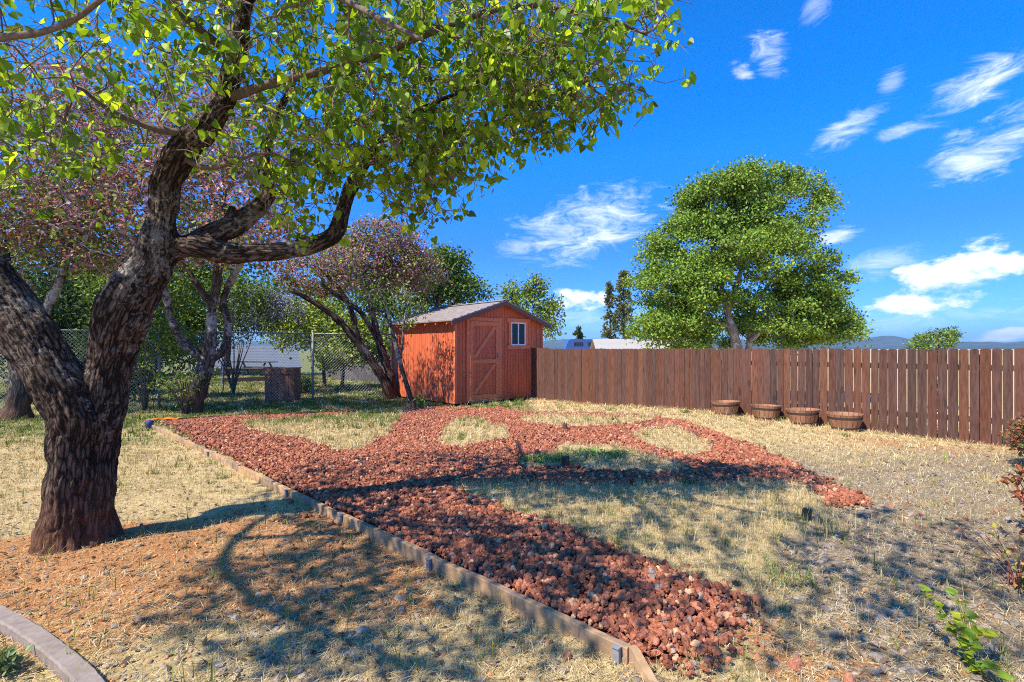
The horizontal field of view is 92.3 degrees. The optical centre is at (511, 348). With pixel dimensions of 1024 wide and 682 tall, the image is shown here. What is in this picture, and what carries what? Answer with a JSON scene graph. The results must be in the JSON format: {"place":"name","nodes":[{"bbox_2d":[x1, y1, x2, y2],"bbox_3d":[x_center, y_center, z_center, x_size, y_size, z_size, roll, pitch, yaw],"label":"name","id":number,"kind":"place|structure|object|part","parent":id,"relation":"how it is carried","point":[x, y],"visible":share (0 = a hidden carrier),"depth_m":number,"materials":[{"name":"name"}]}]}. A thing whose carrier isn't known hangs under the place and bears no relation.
{"place":"outdoors","nodes":[
{"label":"outdoors","id":0,"kind":"place"},
{"bbox_2d":[224,377,264,382],"bbox_3d":[-11.678,1.396,21.824,2.113,0.240,0.060,0,0,-42],"label":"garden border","id":1,"kind":"object","parent":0,"point":[256,379],"visible":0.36,"depth_m":21.78,"materials":[{"name":"wood"}]},
{"bbox_2d":[0,349,1023,681],"bbox_3d":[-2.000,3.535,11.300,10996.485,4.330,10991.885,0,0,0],"label":"ground","id":2,"kind":"structure","parent":0,"point":[206,511],"depth_m":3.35,"materials":[{"name":"beige plant"}]},
{"bbox_2d":[0,643,33,676],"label":"kerbside weed","id":3,"kind":"object","parent":2,"relation":"on","point":[10,653],"visible":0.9,"depth_m":2.25,"materials":[{"name":"green plant"}]},
{"bbox_2d":[0,261,96,383],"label":"dark hedge shrub","id":4,"kind":"object","parent":2,"relation":"on","point":[61,315],"visible":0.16,"depth_m":14.84,"materials":[{"name":"green plant"}]},
{"bbox_2d":[0,605,105,681],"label":"concrete kerb","id":5,"kind":"structure","parent":2,"relation":"on","point":[48,649],"depth_m":2.36,"materials":[{"name":"grey concrete"}]},
{"bbox_2d":[0,21,157,420],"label":"mossy trunk tree","id":6,"kind":"object","parent":2,"relation":"on","point":[18,400],"visible":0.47,"depth_m":10.26,"materials":[{"name":"purple plant"}]},
{"bbox_2d":[2,153,186,345],"bbox_3d":[-24.365,-4.180,25.535,14.164,11.915,6.481,0,0,0],"label":"tall backdrop tree","id":7,"kind":"object","parent":2,"relation":"on","point":[39,247],"visible":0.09,"depth_m":25.02,"materials":[{"name":"green plant"}]},
{"bbox_2d":[64,320,172,399],"bbox_3d":[-10.808,0.285,13.556,2.580,2.470,1.980,0,0,15],"label":"round dark shrub","id":8,"kind":"object","parent":2,"relation":"on","point":[132,383],"visible":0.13,"depth_m":13.37,"materials":[{"name":"green plant"}]},
{"bbox_2d":[145,420,153,428],"bbox_3d":[-6.744,1.419,9.144,0.132,0.160,0.132,0,0,0],"label":"blue pot","id":9,"kind":"object","parent":2,"relation":"on","point":[149,423],"visible":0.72,"depth_m":9.10,"materials":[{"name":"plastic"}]},
{"bbox_2d":[0,33,309,414],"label":"lichened redbud tree","id":10,"kind":"object","parent":2,"relation":"on","point":[207,356],"visible":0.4,"depth_m":10.06,"materials":[{"name":"purple plant"}]},
{"bbox_2d":[144,417,181,420],"bbox_3d":[-7.090,1.434,10.010,0.599,0.065,0.285,0,0,-12],"label":"orange scrap","id":11,"kind":"object","parent":2,"relation":"on","point":[171,418],"visible":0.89,"depth_m":9.96,"materials":[{"name":"plastic"}]},
{"bbox_2d":[152,425,186,444],"bbox_3d":[-5.914,1.472,8.425,2.342,0.116,0.052,0,0,43],"label":"edging board","id":12,"kind":"object","parent":2,"relation":"on","point":[179,439],"visible":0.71,"depth_m":8.25,"materials":[{"name":"brown wood"}]},
{"bbox_2d":[68,247,275,390],"bbox_3d":[-9.899,-0.651,14.935,5.634,4.362,4.535,0,0,0],"label":"yellow green shrub","id":13,"kind":"object","parent":2,"relation":"on","point":[98,284],"visible":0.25,"depth_m":14.33,"materials":[{"name":"plant"}]},
{"bbox_2d":[141,358,223,413],"bbox_3d":[-7.430,0.877,11.132,1.383,1.309,1.564,0,0,0],"label":"sucker shrub","id":14,"kind":"object","parent":2,"relation":"on","point":[182,404],"visible":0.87,"depth_m":11.03,"materials":[{"name":"green plant"}]},
{"bbox_2d":[131,274,257,410],"bbox_3d":[-8.172,-0.140,11.887,3.413,3.302,1.714,0,0,0],"label":"fenceside shrub","id":15,"kind":"object","parent":2,"relation":"on","point":[162,340],"visible":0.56,"depth_m":11.68,"materials":[{"name":"green plant"}]},
{"bbox_2d":[0,327,396,411],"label":"chain link fence","id":16,"kind":"object","parent":2,"relation":"on","point":[312,333],"visible":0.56,"depth_m":13.66,"materials":[{"name":"metal"}]},
{"bbox_2d":[166,413,253,419],"bbox_3d":[-6.395,1.481,10.405,1.638,0.106,0.045,0,0,-29],"label":"back edging board","id":17,"kind":"object","parent":2,"relation":"on","point":[212,416],"visible":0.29,"depth_m":10.40,"materials":[{"name":"brown wood"}]},
{"bbox_2d":[184,440,240,470],"bbox_3d":[-4.182,1.470,6.800,2.392,0.121,0.057,0,0,43],"label":"edging board","id":18,"kind":"object","parent":2,"relation":"on","point":[234,465],"visible":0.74,"depth_m":6.61,"materials":[{"name":"brown wood"}]},
{"bbox_2d":[222,357,223,390],"bbox_3d":[-9.896,0.873,16.854,0.051,1.450,0.041,0,0,0],"label":"blue pole","id":19,"kind":"object","parent":2,"relation":"on","point":[223,377],"visible":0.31,"depth_m":16.84,"materials":[{"name":"metal"}]},
{"bbox_2d":[147,192,330,375],"bbox_3d":[-15.685,-3.402,27.038,11.918,10.497,5.505,0,0,0],"label":"pale backdrop tree","id":20,"kind":"object","parent":2,"relation":"on","point":[204,271],"visible":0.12,"depth_m":26.25,"materials":[{"name":"green plant"}]},
{"bbox_2d":[225,361,277,376],"bbox_3d":[-14.175,1.122,27.000,2.300,0.808,1.810,0,0,8],"label":"picnic table","id":21,"kind":"object","parent":2,"relation":"on","point":[258,368],"visible":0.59,"depth_m":26.60,"materials":[{"name":"grey wood"}]},
{"bbox_2d":[192,282,313,392],"bbox_3d":[-8.215,-0.316,15.706,3.622,3.701,2.424,0,0,0],"label":"lilac shrub","id":22,"kind":"object","parent":2,"relation":"on","point":[271,315],"visible":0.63,"depth_m":15.51,"materials":[{"name":"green plant"}]},
{"bbox_2d":[214,346,301,373],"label":"pale roof house","id":23,"kind":"structure","parent":2,"relation":"on","point":[279,357],"depth_m":35.70,"materials":[{"name":"stone"}]},
{"bbox_2d":[265,367,300,401],"bbox_3d":[-6.552,1.026,14.075,0.795,0.960,0.768,0,0,-12],"label":"wooden bin","id":24,"kind":"object","parent":2,"relation":"on","point":[289,378],"visible":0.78,"depth_m":13.74,"materials":[{"name":"brown wood"}]},
{"bbox_2d":[284,489,287,497],"bbox_3d":[-2.281,1.495,4.954,0.030,0.145,0.040,0,0,-39],"label":"edging stake","id":25,"kind":"object","parent":2,"relation":"on","point":[285,492],"visible":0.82,"depth_m":4.95,"materials":[{"name":"grey metal"}]},
{"bbox_2d":[238,465,336,519],"bbox_3d":[-2.418,1.473,5.136,2.442,0.114,0.052,0,0,43],"label":"edging board","id":26,"kind":"object","parent":2,"relation":"on","point":[311,503],"visible":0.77,"depth_m":4.93,"materials":[{"name":"brown wood"}]},
{"bbox_2d":[257,410,352,414],"bbox_3d":[-4.627,1.483,11.106,2.054,0.108,0.045,0,0,-16],"label":"back edging board","id":27,"kind":"object","parent":2,"relation":"on","point":[298,412],"visible":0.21,"depth_m":11.03,"materials":[{"name":"brown wood"}]},
{"bbox_2d":[301,373,316,392],"bbox_3d":[-7.085,1.209,16.753,0.814,0.799,1.051,0,0,0],"label":"clipped round bush","id":28,"kind":"object","parent":2,"relation":"on","point":[307,384],"visible":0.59,"depth_m":16.66,"materials":[{"name":"green plant"}]},
{"bbox_2d":[257,294,390,388],"bbox_3d":[-6.602,-0.233,18.310,5.360,3.619,3.403,0,0,0],"label":"lime tree","id":29,"kind":"object","parent":2,"relation":"on","point":[341,356],"visible":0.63,"depth_m":17.71,"materials":[{"name":"green plant"}]},
{"bbox_2d":[337,514,342,524],"bbox_3d":[-1.465,1.487,4.186,0.040,0.145,0.030,0,0,45],"label":"edging stake","id":30,"kind":"object","parent":2,"relation":"on","point":[340,519],"visible":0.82,"depth_m":4.18,"materials":[{"name":"grey metal"}]},
{"bbox_2d":[0,0,696,555],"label":"fork trunk tree","id":31,"kind":"object","parent":2,"relation":"on","point":[82,408],"visible":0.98,"depth_m":3.60,"materials":[{"name":"green plant"}]},
{"bbox_2d":[269,210,452,399],"bbox_3d":[-4.448,-1.309,15.091,5.433,5.876,3.295,0,0,-23],"label":"leaning redbud tree","id":32,"kind":"object","parent":2,"relation":"on","point":[388,252],"visible":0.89,"depth_m":14.58,"materials":[{"name":"purple plant"}]},
{"bbox_2d":[335,271,431,407],"bbox_3d":[-3.127,-0.172,12.113,2.205,3.476,1.453,0,0,13],"label":"slim grey tree","id":33,"kind":"object","parent":2,"relation":"on","point":[388,322],"visible":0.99,"depth_m":12.07,"materials":[{"name":"green plant"}]},
{"bbox_2d":[300,254,488,336],"bbox_3d":[-5.949,-1.510,24.065,9.786,6.640,4.230,0,0,0],"label":"backdrop tree","id":34,"kind":"object","parent":2,"relation":"on","point":[381,309],"visible":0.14,"depth_m":23.34,"materials":[{"name":"green plant"}]},
{"bbox_2d":[413,393,426,407],"bbox_3d":[-2.282,1.313,12.203,0.311,0.449,0.376,0,0,19],"label":"leafy sprout","id":35,"kind":"object","parent":2,"relation":"on","point":[420,402],"visible":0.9,"depth_m":12.19,"materials":[{"name":"green plant"}]},
{"bbox_2d":[425,557,431,571],"bbox_3d":[-0.569,1.501,3.343,0.040,0.145,0.030,0,0,39],"label":"edging stake","id":36,"kind":"object","parent":2,"relation":"on","point":[428,564],"visible":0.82,"depth_m":3.34,"materials":[{"name":"grey metal"}]},
{"bbox_2d":[376,238,499,313],"bbox_3d":[-2.963,-1.434,18.951,5.008,5.726,3.083,0,0,0],"label":"tree","id":37,"kind":"object","parent":2,"relation":"on","point":[461,284],"visible":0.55,"depth_m":18.77,"materials":[{"name":"green plant"}]},
{"bbox_2d":[383,299,550,404],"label":"garden shed","id":38,"kind":"structure","parent":2,"relation":"on","point":[468,353],"depth_m":13.65,"materials":[{"name":"red paint"}]},
{"bbox_2d":[470,321,498,399],"bbox_3d":[-0.738,0.317,13.362,0.995,2.100,0.068,0,0,-42],"label":"door","id":39,"kind":"structure","parent":38,"relation":"in","point":[484,336],"depth_m":13.35,"materials":[{"name":"red paint"}]},
{"bbox_2d":[511,322,525,344],"bbox_3d":[0.181,-0.423,14.223,0.570,0.660,0.026,0,0,-42],"label":"window","id":40,"kind":"structure","parent":38,"relation":"in","point":[518,330],"depth_m":14.21,"materials":[{"name":"glass"}]},
{"bbox_2d":[335,510,630,664],"bbox_3d":[-0.482,1.470,3.317,2.855,0.120,0.049,0,0,43],"label":"edging board","id":41,"kind":"object","parent":2,"relation":"on","point":[599,640],"visible":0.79,"depth_m":2.89,"materials":[{"name":"wood"}]},
{"bbox_2d":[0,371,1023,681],"bbox_3d":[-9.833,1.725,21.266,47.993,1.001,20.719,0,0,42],"label":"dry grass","id":42,"kind":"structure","parent":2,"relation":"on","point":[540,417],"depth_m":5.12,"materials":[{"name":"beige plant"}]},
{"bbox_2d":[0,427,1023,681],"bbox_3d":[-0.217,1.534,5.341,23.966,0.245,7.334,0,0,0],"label":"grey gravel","id":43,"kind":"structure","parent":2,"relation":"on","point":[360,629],"depth_m":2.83,"materials":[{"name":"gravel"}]},
{"bbox_2d":[0,371,1023,681],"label":"green grass","id":44,"kind":"structure","parent":2,"relation":"on","point":[214,409],"depth_m":8.44,"materials":[{"name":"green plant"}]},
{"bbox_2d":[0,438,1023,681],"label":"soil clods","id":45,"kind":"object","parent":2,"relation":"on","point":[231,574],"visible":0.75,"depth_m":3.06,"materials":[{"name":"brown soil"}]},
{"bbox_2d":[496,268,566,340],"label":"airy tree","id":46,"kind":"object","parent":2,"relation":"on","point":[529,293],"visible":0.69,"depth_m":19.82,"materials":[{"name":"green plant"}]},
{"bbox_2d":[561,455,568,465],"bbox_3d":[0.667,1.420,6.147,0.117,0.184,0.110,0,0,0],"label":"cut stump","id":47,"kind":"object","parent":2,"relation":"on","point":[564,460],"visible":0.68,"depth_m":6.12,"materials":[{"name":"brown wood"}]},
{"bbox_2d":[519,445,630,462],"bbox_3d":[0.851,1.456,6.657,1.633,0.204,0.677,0,0,-17],"label":"weed patch","id":48,"kind":"object","parent":2,"relation":"on","point":[538,458],"visible":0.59,"depth_m":6.60,"materials":[{"name":"green plant"}]},
{"bbox_2d":[562,339,592,348],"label":"blue van","id":49,"kind":"object","parent":2,"relation":"on","point":[577,343],"visible":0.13,"depth_m":48.04,"materials":[{"name":"paint"}]},
{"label":"window","id":50,"kind":"part","parent":49,"relation":"part of","materials":[{"name":"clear glass"}]},
{"bbox_2d":[572,325,585,338],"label":"pointed conifer","id":51,"kind":"object","parent":2,"relation":"on","point":[578,332],"visible":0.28,"depth_m":59.88,"materials":[{"name":"green plant"}]},
{"bbox_2d":[154,406,1006,681],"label":"red lava gravel","id":52,"kind":"structure","parent":2,"relation":"on","point":[393,502],"depth_m":4.68,"materials":[{"name":"red gravel"}]},
{"bbox_2d":[600,281,618,338],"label":"narrow conifer","id":53,"kind":"object","parent":2,"relation":"on","point":[609,290],"visible":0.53,"depth_m":46.91,"materials":[{"name":"green plant"}]},
{"bbox_2d":[611,643,621,665],"bbox_3d":[0.497,1.490,2.341,0.040,0.145,0.030,0,0,44],"label":"edging stake","id":54,"kind":"object","parent":2,"relation":"on","point":[616,652],"visible":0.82,"depth_m":2.34,"materials":[{"name":"grey wood"}]},
{"bbox_2d":[610,269,636,338],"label":"tall conifer","id":55,"kind":"object","parent":2,"relation":"on","point":[620,309],"visible":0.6,"depth_m":45.81,"materials":[{"name":"green plant"}]},
{"bbox_2d":[628,645,657,681],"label":"edging return","id":56,"kind":"object","parent":2,"relation":"on","point":[637,660],"visible":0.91,"depth_m":2.26,"materials":[{"name":"brown wood"}]},
{"bbox_2d":[591,339,703,348],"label":"ridge roof house","id":57,"kind":"structure","parent":2,"relation":"on","point":[609,343],"depth_m":41.95,"materials":[{"name":"white plastic"}]},
{"bbox_2d":[325,348,1023,446],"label":"board fence","id":58,"kind":"object","parent":2,"relation":"on","point":[821,379],"visible":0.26,"depth_m":9.29,"materials":[{"name":"brown wood"}]},
{"bbox_2d":[488,498,884,599],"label":"tall grass","id":59,"kind":"structure","parent":2,"relation":"on","point":[784,574],"depth_m":3.76,"materials":[{"name":"beige plant"}]},
{"bbox_2d":[711,400,739,416],"bbox_3d":[4.427,1.243,10.171,0.550,0.300,0.550,-3,-1,0],"label":"barrel planter","id":60,"kind":"object","parent":2,"relation":"on","point":[727,407],"visible":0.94,"depth_m":9.99,"materials":[{"name":"brown wood"}]},
{"bbox_2d":[618,152,877,354],"bbox_3d":[13.222,-3.991,27.989,14.299,14.159,8.218,0,0,0],"label":"broad evergreen tree","id":61,"kind":"object","parent":2,"relation":"on","point":[796,312],"visible":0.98,"depth_m":26.84,"materials":[{"name":"green plant"}]},
{"bbox_2d":[750,404,781,421],"bbox_3d":[4.972,1.258,9.621,0.554,0.300,0.554,1,-1,16],"label":"barrel planter","id":62,"kind":"object","parent":2,"relation":"on","point":[770,411],"visible":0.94,"depth_m":9.43,"materials":[{"name":"wood"}]},
{"bbox_2d":[786,407,819,426],"bbox_3d":[5.419,1.278,9.149,0.559,0.300,0.559,-3,-1,31],"label":"barrel planter","id":63,"kind":"object","parent":2,"relation":"on","point":[802,415],"visible":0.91,"depth_m":8.98,"materials":[{"name":"wood"}]},
{"bbox_2d":[801,507,811,520],"bbox_3d":[2.515,1.431,4.207,0.088,0.155,0.070,0,0,15],"label":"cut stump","id":64,"kind":"object","parent":2,"relation":"on","point":[804,511],"visible":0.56,"depth_m":4.18,"materials":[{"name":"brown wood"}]},
{"bbox_2d":[826,412,863,431],"bbox_3d":[5.877,1.299,8.677,0.563,0.300,0.563,-1,0,-43],"label":"barrel planter","id":65,"kind":"object","parent":2,"relation":"on","point":[850,421],"visible":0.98,"depth_m":8.50,"materials":[{"name":"wood"}]},
{"bbox_2d":[902,325,965,409],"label":"round tree","id":66,"kind":"object","parent":2,"relation":"on","point":[946,338],"visible":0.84,"depth_m":23.89,"materials":[{"name":"green plant"}]},
{"bbox_2d":[918,584,1012,680],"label":"lime sprig","id":67,"kind":"object","parent":2,"relation":"on","point":[967,636],"visible":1,"depth_m":2.31,"materials":[{"name":"green plant"}]},
{"bbox_2d":[939,523,1023,589],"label":"red shrub","id":68,"kind":"object","parent":2,"relation":"on","point":[1018,582],"visible":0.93,"depth_m":3.12,"materials":[{"name":"red plant"}]},
{"bbox_2d":[995,463,1023,509],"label":"red tip sprig bush","id":69,"kind":"object","parent":2,"relation":"on","point":[1018,480],"visible":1,"depth_m":3.98,"materials":[{"name":"red plant"}]},
{"bbox_2d":[996,408,1023,460],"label":"red tip bush","id":70,"kind":"object","parent":2,"relation":"on","point":[1018,444],"visible":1,"depth_m":6.18,"materials":[{"name":"red plant"}]},
{"bbox_2d":[0,0,1023,343],"label":"sky","id":71,"kind":"structure","parent":0,"point":[915,108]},
{"bbox_2d":[177,336,1023,349],"bbox_3d":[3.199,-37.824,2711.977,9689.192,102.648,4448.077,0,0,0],"label":"hills","id":72,"kind":"structure","parent":0,"point":[887,342],"depth_m":2948.86,"materials":[{"name":"blue"}]}
]}

